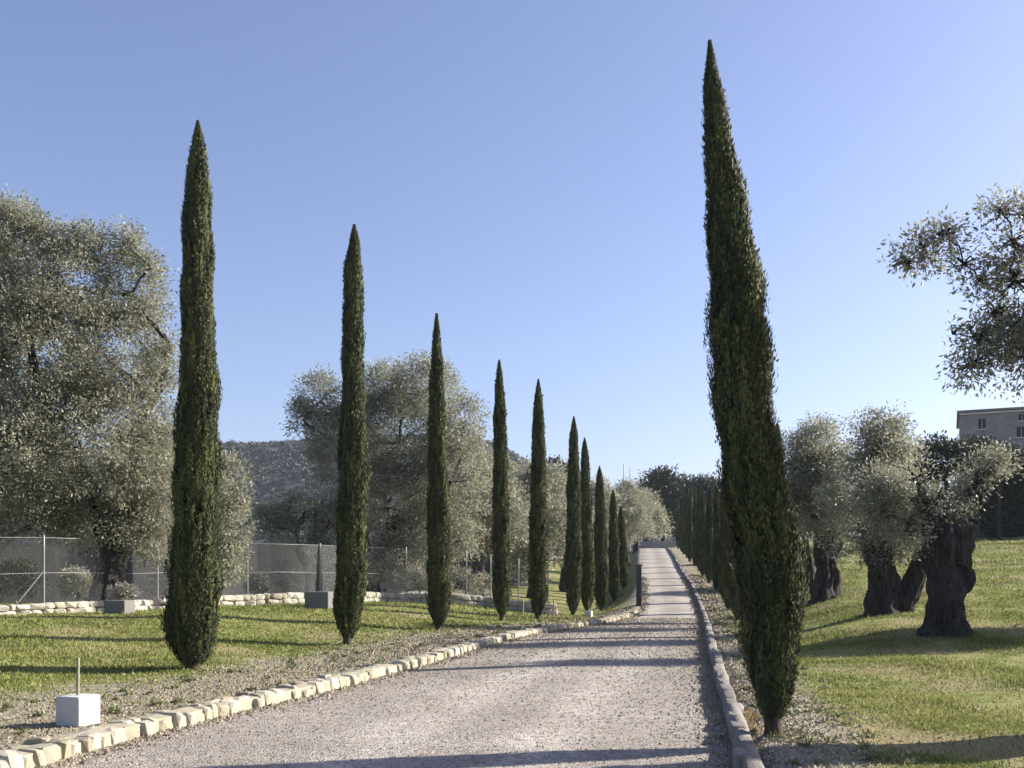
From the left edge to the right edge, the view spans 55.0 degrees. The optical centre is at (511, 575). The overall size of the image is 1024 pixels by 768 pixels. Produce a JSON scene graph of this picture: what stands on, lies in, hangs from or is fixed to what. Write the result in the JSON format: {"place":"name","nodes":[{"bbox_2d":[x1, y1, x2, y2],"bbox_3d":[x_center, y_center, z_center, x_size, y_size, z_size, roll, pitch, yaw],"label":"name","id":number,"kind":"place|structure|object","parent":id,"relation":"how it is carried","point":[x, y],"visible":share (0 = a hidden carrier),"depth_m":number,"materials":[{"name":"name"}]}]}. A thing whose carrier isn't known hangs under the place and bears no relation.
{"place":"outdoors","nodes":[
{"label":"outdoors","id":0,"kind":"place"},
{"bbox_2d":[0,599,624,738],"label":"grass","id":1,"kind":"structure","parent":0,"point":[24,620],"depth_m":20.50,"materials":[{"name":"green plant"}]},
{"bbox_2d":[0,438,676,555],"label":"hills","id":2,"kind":"structure","parent":0,"point":[293,482],"depth_m":398.57,"materials":[{"name":"green plant"}]},
{"bbox_2d":[0,433,712,554],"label":"woodland","id":3,"kind":"object","parent":2,"relation":"on","point":[287,445],"visible":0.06,"depth_m":413.45,"materials":[{"name":"green plant"}]},
{"bbox_2d":[41,548,731,767],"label":"driveway","id":4,"kind":"structure","parent":0,"point":[661,572],"depth_m":10.76,"materials":[{"name":"grey gravel"}]},
{"bbox_2d":[0,534,1023,767],"bbox_3d":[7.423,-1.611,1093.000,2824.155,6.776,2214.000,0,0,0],"label":"ground","id":5,"kind":"structure","parent":0,"point":[557,596],"depth_m":16.22,"materials":[{"name":"green plant"}]},
{"bbox_2d":[0,554,51,604],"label":"shrub","id":6,"kind":"object","parent":5,"relation":"on","point":[25,585],"visible":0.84,"depth_m":31.45,"materials":[{"name":"green plant"}]},
{"bbox_2d":[53,562,94,600],"bbox_3d":[-13.462,0.422,30.560,1.712,1.747,1.316,0,0,0],"label":"shrub","id":7,"kind":"object","parent":5,"relation":"on","point":[67,581],"visible":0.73,"depth_m":30.44,"materials":[{"name":"green plant"}]},
{"bbox_2d":[56,657,99,726],"bbox_3d":[-4.384,1.166,9.940,0.300,0.687,0.300,0,0,20],"label":"marker block","id":8,"kind":"object","parent":5,"relation":"on","point":[77,709],"depth_m":9.83,"materials":[{"name":"white concrete"}]},
{"bbox_2d":[0,183,181,600],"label":"olive tree","id":9,"kind":"object","parent":5,"relation":"on","point":[31,309],"visible":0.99,"depth_m":27.83,"materials":[{"name":"green plant"}]},
{"bbox_2d":[104,600,134,614],"bbox_3d":[-10.369,0.845,25.980,0.601,0.413,0.500,0,0,10],"label":"stone block","id":10,"kind":"object","parent":5,"relation":"on","point":[119,606],"depth_m":25.75,"materials":[{"name":"white stone"}]},
{"bbox_2d":[104,581,142,599],"bbox_3d":[-10.817,0.714,27.334,1.104,1.208,0.816,0,0,0],"label":"shrub","id":11,"kind":"object","parent":5,"relation":"on","point":[125,591],"visible":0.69,"depth_m":27.20,"materials":[{"name":"green plant"}]},
{"bbox_2d":[145,558,169,598],"bbox_3d":[-11.688,0.286,33.724,1.950,2.055,1.531,0,0,0],"label":"shrub","id":12,"kind":"object","parent":5,"relation":"on","point":[162,577],"visible":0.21,"depth_m":33.57,"materials":[{"name":"green plant"}]},
{"bbox_2d":[158,120,224,669],"bbox_3d":[-5.160,-2.884,15.952,1.004,9.031,0.955,0,0,34],"label":"cypress tree","id":13,"kind":"object","parent":5,"relation":"on","point":[190,621],"visible":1,"depth_m":15.73,"materials":[{"name":"green plant"}]},
{"bbox_2d":[162,445,262,594],"bbox_3d":[-10.471,-1.705,34.308,3.804,5.880,3.041,0,0,0],"label":"olive tree","id":14,"kind":"object","parent":5,"relation":"on","point":[232,543],"visible":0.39,"depth_m":33.85,"materials":[{"name":"green plant"}]},
{"bbox_2d":[242,571,277,593],"bbox_3d":[-10.648,0.570,41.548,1.490,1.644,1.161,0,0,0],"label":"shrub","id":15,"kind":"object","parent":5,"relation":"on","point":[258,588],"visible":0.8,"depth_m":41.42,"materials":[{"name":"green plant"}]},
{"bbox_2d":[0,543,529,603],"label":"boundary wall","id":16,"kind":"structure","parent":5,"relation":"on","point":[52,563],"depth_m":44.84,"materials":[{"name":"grey metal"}]},
{"bbox_2d":[0,535,553,604],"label":"chain link fence","id":17,"kind":"object","parent":5,"relation":"on","point":[158,572],"visible":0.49,"depth_m":35.26,"materials":[{"name":"metal"}]},
{"bbox_2d":[0,592,557,614],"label":"stone wall","id":18,"kind":"structure","parent":5,"relation":"on","point":[239,599],"depth_m":34.75,"materials":[{"name":"beige stone"}]},
{"bbox_2d":[268,558,305,593],"bbox_3d":[-9.697,0.291,42.354,1.729,2.259,1.397,0,0,0],"label":"shrub","id":19,"kind":"object","parent":5,"relation":"on","point":[283,584],"visible":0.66,"depth_m":42.22,"materials":[{"name":"green plant"}]},
{"bbox_2d":[245,487,337,591],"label":"olive tree","id":20,"kind":"object","parent":5,"relation":"on","point":[280,515],"visible":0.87,"depth_m":43.52,"materials":[{"name":"green plant"}]},
{"bbox_2d":[0,609,638,767],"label":"stone kerb","id":21,"kind":"structure","parent":5,"relation":"on","point":[40,751],"depth_m":11.12,"materials":[{"name":"beige stone"}]},
{"bbox_2d":[305,591,333,608],"bbox_3d":[-5.914,0.741,30.180,0.742,0.524,0.600,0,0,6],"label":"stone block","id":22,"kind":"object","parent":5,"relation":"on","point":[319,599],"depth_m":29.89,"materials":[{"name":"white stone"}]},
{"bbox_2d":[321,560,379,591],"bbox_3d":[-7.486,0.343,44.951,2.780,2.296,2.209,0,0,0],"label":"shrub","id":23,"kind":"object","parent":5,"relation":"on","point":[326,576],"visible":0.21,"depth_m":44.58,"materials":[{"name":"green plant"}]},
{"bbox_2d":[332,224,371,644],"bbox_3d":[-3.444,-2.995,21.182,0.897,9.172,0.803,0,0,0],"label":"cypress tree","id":24,"kind":"object","parent":5,"relation":"on","point":[351,567],"visible":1,"depth_m":20.98,"materials":[{"name":"green plant"}]},
{"bbox_2d":[279,347,492,591],"bbox_3d":[-5.652,-4.588,46.256,10.174,12.066,7.140,0,0,0],"label":"olive tree","id":25,"kind":"object","parent":5,"relation":"on","point":[398,393],"visible":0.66,"depth_m":45.06,"materials":[{"name":"green plant"}]},
{"bbox_2d":[380,583,409,592],"bbox_3d":[-5.102,0.753,43.010,1.300,0.900,0.500,0,0,-14],"label":"bench","id":26,"kind":"object","parent":5,"relation":"on","point":[389,586],"visible":0.42,"depth_m":43.09,"materials":[{"name":"grey stone"}]},
{"bbox_2d":[388,565,451,592],"bbox_3d":[-4.138,0.475,43.864,2.410,2.015,2.766,0,0,31],"label":"shrub","id":27,"kind":"object","parent":5,"relation":"on","point":[422,583],"visible":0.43,"depth_m":43.41,"materials":[{"name":"green plant"}]},
{"bbox_2d":[424,313,451,629],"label":"cypress tree","id":28,"kind":"object","parent":5,"relation":"on","point":[438,538],"visible":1,"depth_m":26.52,"materials":[{"name":"green plant"}]},
{"bbox_2d":[0,573,916,766],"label":"weeds","id":29,"kind":"object","parent":5,"relation":"on","point":[290,665],"visible":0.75,"depth_m":11.43,"materials":[{"name":"green plant"}]},
{"bbox_2d":[449,564,492,596],"bbox_3d":[-1.966,0.478,46.986,2.992,2.156,2.120,0,0,45],"label":"shrub","id":30,"kind":"object","parent":5,"relation":"on","point":[475,587],"visible":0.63,"depth_m":46.96,"materials":[{"name":"green plant"}]},
{"bbox_2d":[450,453,530,596],"bbox_3d":[-1.257,-2.568,49.934,5.507,8.052,4.328,0,0,0],"label":"olive tree","id":31,"kind":"object","parent":5,"relation":"on","point":[515,496],"visible":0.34,"depth_m":49.75,"materials":[{"name":"green plant"}]},
{"bbox_2d":[463,445,528,548],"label":"olive tree","id":32,"kind":"object","parent":5,"relation":"on","point":[511,464],"visible":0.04,"depth_m":65.50,"materials":[{"name":"green plant"}]},
{"bbox_2d":[0,574,995,767],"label":"gravel","id":33,"kind":"structure","parent":5,"relation":"on","point":[727,645],"depth_m":13.40,"materials":[{"name":"grey gravel"}]},
{"bbox_2d":[490,359,511,620],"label":"cypress tree","id":34,"kind":"object","parent":5,"relation":"on","point":[501,577],"visible":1,"depth_m":32.32,"materials":[{"name":"green plant"}]},
{"bbox_2d":[522,599,523,614],"bbox_3d":[0.419,1.262,37.759,0.079,0.736,0.062,0,0,0],"label":"stake","id":35,"kind":"object","parent":5,"relation":"on","point":[523,606],"visible":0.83,"depth_m":37.74,"materials":[{"name":"brown wood"}]},
{"bbox_2d":[489,455,567,597],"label":"olive tree","id":36,"kind":"object","parent":5,"relation":"on","point":[559,522],"visible":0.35,"depth_m":55.32,"materials":[{"name":"green plant"}]},
{"bbox_2d":[526,379,549,618],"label":"cypress tree","id":37,"kind":"object","parent":5,"relation":"on","point":[538,556],"visible":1,"depth_m":35.29,"materials":[{"name":"green plant"}]},
{"bbox_2d":[546,454,579,553],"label":"evergreen tree","id":38,"kind":"object","parent":5,"relation":"on","point":[555,461],"visible":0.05,"depth_m":148.77,"materials":[{"name":"green plant"}]},
{"bbox_2d":[546,468,594,591],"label":"olive tree","id":39,"kind":"object","parent":5,"relation":"on","point":[561,586],"visible":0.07,"depth_m":63.83,"materials":[{"name":"green plant"}]},
{"bbox_2d":[563,416,582,614],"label":"cypress tree","id":40,"kind":"object","parent":5,"relation":"on","point":[572,558],"visible":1,"depth_m":40.79,"materials":[{"name":"green plant"}]},
{"bbox_2d":[580,438,595,610],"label":"cypress tree","id":41,"kind":"object","parent":5,"relation":"on","point":[588,574],"visible":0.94,"depth_m":44.77,"materials":[{"name":"green plant"}]},
{"bbox_2d":[585,601,592,616],"bbox_3d":[3.131,1.351,40.100,0.260,0.676,0.260,0,0,20],"label":"marker block","id":42,"kind":"object","parent":5,"relation":"on","point":[588,613],"depth_m":40.00,"materials":[{"name":"white concrete"}]},
{"bbox_2d":[593,466,610,610],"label":"cypress tree","id":43,"kind":"object","parent":5,"relation":"on","point":[601,587],"visible":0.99,"depth_m":49.78,"materials":[{"name":"green plant"}]},
{"bbox_2d":[590,474,631,570],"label":"olive tree","id":44,"kind":"object","parent":5,"relation":"on","point":[608,493],"visible":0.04,"depth_m":71.23,"materials":[{"name":"green plant"}]},
{"bbox_2d":[607,490,620,601],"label":"cypress tree","id":45,"kind":"object","parent":5,"relation":"on","point":[614,566],"visible":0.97,"depth_m":54.80,"materials":[{"name":"green plant"}]},
{"bbox_2d":[617,505,629,589],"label":"cypress tree","id":46,"kind":"object","parent":5,"relation":"on","point":[623,562],"visible":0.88,"depth_m":60.79,"materials":[{"name":"green plant"}]},
{"bbox_2d":[593,474,655,567],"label":"olive tree","id":47,"kind":"object","parent":5,"relation":"on","point":[634,510],"visible":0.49,"depth_m":83.02,"materials":[{"name":"green plant"}]},
{"bbox_2d":[635,564,641,605],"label":"gate pillar","id":48,"kind":"structure","parent":5,"relation":"on","point":[638,585],"depth_m":41.90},
{"bbox_2d":[625,487,657,553],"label":"olive tree","id":49,"kind":"object","parent":5,"relation":"on","point":[650,513],"visible":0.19,"depth_m":103.83,"materials":[{"name":"green plant"}]},
{"bbox_2d":[628,487,675,540],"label":"olive tree","id":50,"kind":"object","parent":5,"relation":"on","point":[659,516],"visible":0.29,"depth_m":119.49,"materials":[{"name":"green plant"}]},
{"bbox_2d":[638,541,675,548],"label":"end wall","id":51,"kind":"structure","parent":5,"relation":"on","point":[656,544],"depth_m":118.83,"materials":[{"name":"grey stone"}]},
{"bbox_2d":[634,464,697,540],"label":"evergreen tree","id":52,"kind":"object","parent":5,"relation":"on","point":[671,492],"visible":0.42,"depth_m":130.41,"materials":[{"name":"green plant"}]},
{"bbox_2d":[675,501,679,548],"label":"cypress tree","id":53,"kind":"object","parent":5,"relation":"on","point":[677,527],"visible":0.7,"depth_m":103.80,"materials":[{"name":"green plant"}]},
{"bbox_2d":[678,497,681,550],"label":"cypress tree","id":54,"kind":"object","parent":5,"relation":"on","point":[679,533],"visible":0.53,"depth_m":96.89,"materials":[{"name":"green plant"}]},
{"bbox_2d":[680,493,684,553],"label":"cypress tree","id":55,"kind":"object","parent":5,"relation":"on","point":[682,516],"visible":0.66,"depth_m":89.86,"materials":[{"name":"green plant"}]},
{"bbox_2d":[683,484,688,557],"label":"cypress tree","id":56,"kind":"object","parent":5,"relation":"on","point":[685,515],"visible":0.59,"depth_m":83.39,"materials":[{"name":"green plant"}]},
{"bbox_2d":[685,491,692,561],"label":"cypress tree","id":57,"kind":"object","parent":5,"relation":"on","point":[688,547],"visible":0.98,"depth_m":76.86,"materials":[{"name":"green plant"}]},
{"bbox_2d":[692,493,696,565],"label":"cypress tree","id":58,"kind":"object","parent":5,"relation":"on","point":[694,528],"visible":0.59,"depth_m":70.86,"materials":[{"name":"green plant"}]},
{"bbox_2d":[674,471,721,530],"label":"evergreen tree","id":59,"kind":"object","parent":5,"relation":"on","point":[705,482],"visible":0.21,"depth_m":137.73,"materials":[{"name":"green plant"}]},
{"bbox_2d":[695,485,700,570],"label":"cypress tree","id":60,"kind":"object","parent":5,"relation":"on","point":[697,535],"visible":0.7,"depth_m":64.89,"materials":[{"name":"green plant"}]},
{"bbox_2d":[698,490,705,575],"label":"cypress tree","id":61,"kind":"object","parent":5,"relation":"on","point":[702,511],"visible":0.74,"depth_m":59.37,"materials":[{"name":"green plant"}]},
{"bbox_2d":[702,486,712,582],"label":"cypress tree","id":62,"kind":"object","parent":5,"relation":"on","point":[707,547],"visible":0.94,"depth_m":53.87,"materials":[{"name":"green plant"}]},
{"bbox_2d":[667,547,763,767],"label":"stone kerb","id":63,"kind":"structure","parent":5,"relation":"on","point":[745,753],"depth_m":10.97,"materials":[{"name":"beige stone"}]},
{"bbox_2d":[711,488,719,590],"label":"cypress tree","id":64,"kind":"object","parent":5,"relation":"on","point":[715,544],"visible":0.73,"depth_m":48.36,"materials":[{"name":"green plant"}]},
{"bbox_2d":[717,489,724,599],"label":"cypress tree","id":65,"kind":"object","parent":5,"relation":"on","point":[721,550],"visible":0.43,"depth_m":43.42,"materials":[{"name":"green plant"}]},
{"bbox_2d":[722,508,730,610],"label":"cypress tree","id":66,"kind":"object","parent":5,"relation":"on","point":[726,559],"visible":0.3,"depth_m":38.36,"materials":[{"name":"green plant"}]},
{"bbox_2d":[727,528,738,619],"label":"cypress tree","id":67,"kind":"object","parent":5,"relation":"on","point":[734,612],"visible":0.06,"depth_m":32.86,"materials":[{"name":"green plant"}]},
{"bbox_2d":[700,39,810,737],"bbox_3d":[2.281,-1.693,9.182,0.968,6.626,0.808,0,0,-29],"label":"cypress tree","id":68,"kind":"object","parent":5,"relation":"on","point":[767,568],"visible":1,"depth_m":8.99,"materials":[{"name":"green plant"}]},
{"bbox_2d":[775,424,784,473],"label":"cypress tree","id":69,"kind":"object","parent":5,"relation":"on","point":[780,438],"visible":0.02,"depth_m":18.43,"materials":[{"name":"green plant"}]},
{"bbox_2d":[796,507,825,593],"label":"olive tree","id":70,"kind":"object","parent":5,"relation":"on","point":[810,567],"visible":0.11,"depth_m":33.87,"materials":[{"name":"green plant"}]},
{"bbox_2d":[780,411,861,606],"bbox_3d":[9.559,-2.150,30.938,3.829,6.226,3.337,0,0,0],"label":"olive tree","id":71,"kind":"object","parent":5,"relation":"on","point":[805,466],"visible":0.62,"depth_m":30.56,"materials":[{"name":"green plant"}]},
{"bbox_2d":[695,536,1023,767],"bbox_3d":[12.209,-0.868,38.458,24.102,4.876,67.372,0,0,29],"label":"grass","id":72,"kind":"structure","parent":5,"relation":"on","point":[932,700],"depth_m":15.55,"materials":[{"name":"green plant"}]},
{"bbox_2d":[811,399,946,616],"bbox_3d":[9.329,-1.598,24.904,3.625,5.696,2.732,0,0,0],"label":"olive tree","id":73,"kind":"object","parent":5,"relation":"on","point":[890,591],"visible":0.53,"depth_m":24.73,"materials":[{"name":"green plant"}]},
{"bbox_2d":[846,436,1023,637],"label":"olive tree","id":74,"kind":"object","parent":5,"relation":"on","point":[947,529],"visible":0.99,"depth_m":19.45,"materials":[{"name":"green plant"}]},
{"bbox_2d":[877,179,1023,404],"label":"olive tree","id":75,"kind":"object","parent":5,"relation":"on","point":[1000,313],"visible":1,"depth_m":9.42,"materials":[{"name":"green plant"}]},
{"bbox_2d":[896,430,1005,506],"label":"evergreen tree","id":76,"kind":"object","parent":5,"relation":"on","point":[946,449],"visible":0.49,"depth_m":51.52,"materials":[{"name":"green plant"}]},
{"bbox_2d":[956,407,1023,524],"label":"house","id":77,"kind":"structure","parent":5,"relation":"on","point":[1004,424],"depth_m":76.97,"materials":[{"name":"stone"}]},
{"bbox_2d":[977,419,986,429],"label":"window","id":78,"kind":"structure","parent":77,"relation":"in","point":[981,422],"depth_m":77.58,"materials":[{"name":"grey glass"}]},
{"bbox_2d":[1015,427,1023,437],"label":"window","id":79,"kind":"structure","parent":77,"relation":"in","point":[1020,431],"depth_m":76.43,"materials":[{"name":"grey glass"}]},
{"bbox_2d":[1017,415,1023,421],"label":"window","id":80,"kind":"structure","parent":77,"relation":"in","point":[1021,417],"depth_m":76.39,"materials":[{"name":"grey glass"}]},
{"bbox_2d":[973,462,1023,538],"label":"hedge","id":81,"kind":"object","parent":5,"relation":"on","point":[1012,509],"visible":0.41,"depth_m":56.84,"materials":[{"name":"green plant"}]},
{"bbox_2d":[978,440,1023,539],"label":"evergreen tree","id":82,"kind":"object","parent":5,"relation":"on","point":[999,528],"visible":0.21,"depth_m":55.87,"materials":[{"name":"green plant"}]},
{"bbox_2d":[0,0,1023,539],"label":"sky","id":83,"kind":"structure","parent":0,"point":[528,176],"materials":[{"name":"blue"}]}
]}

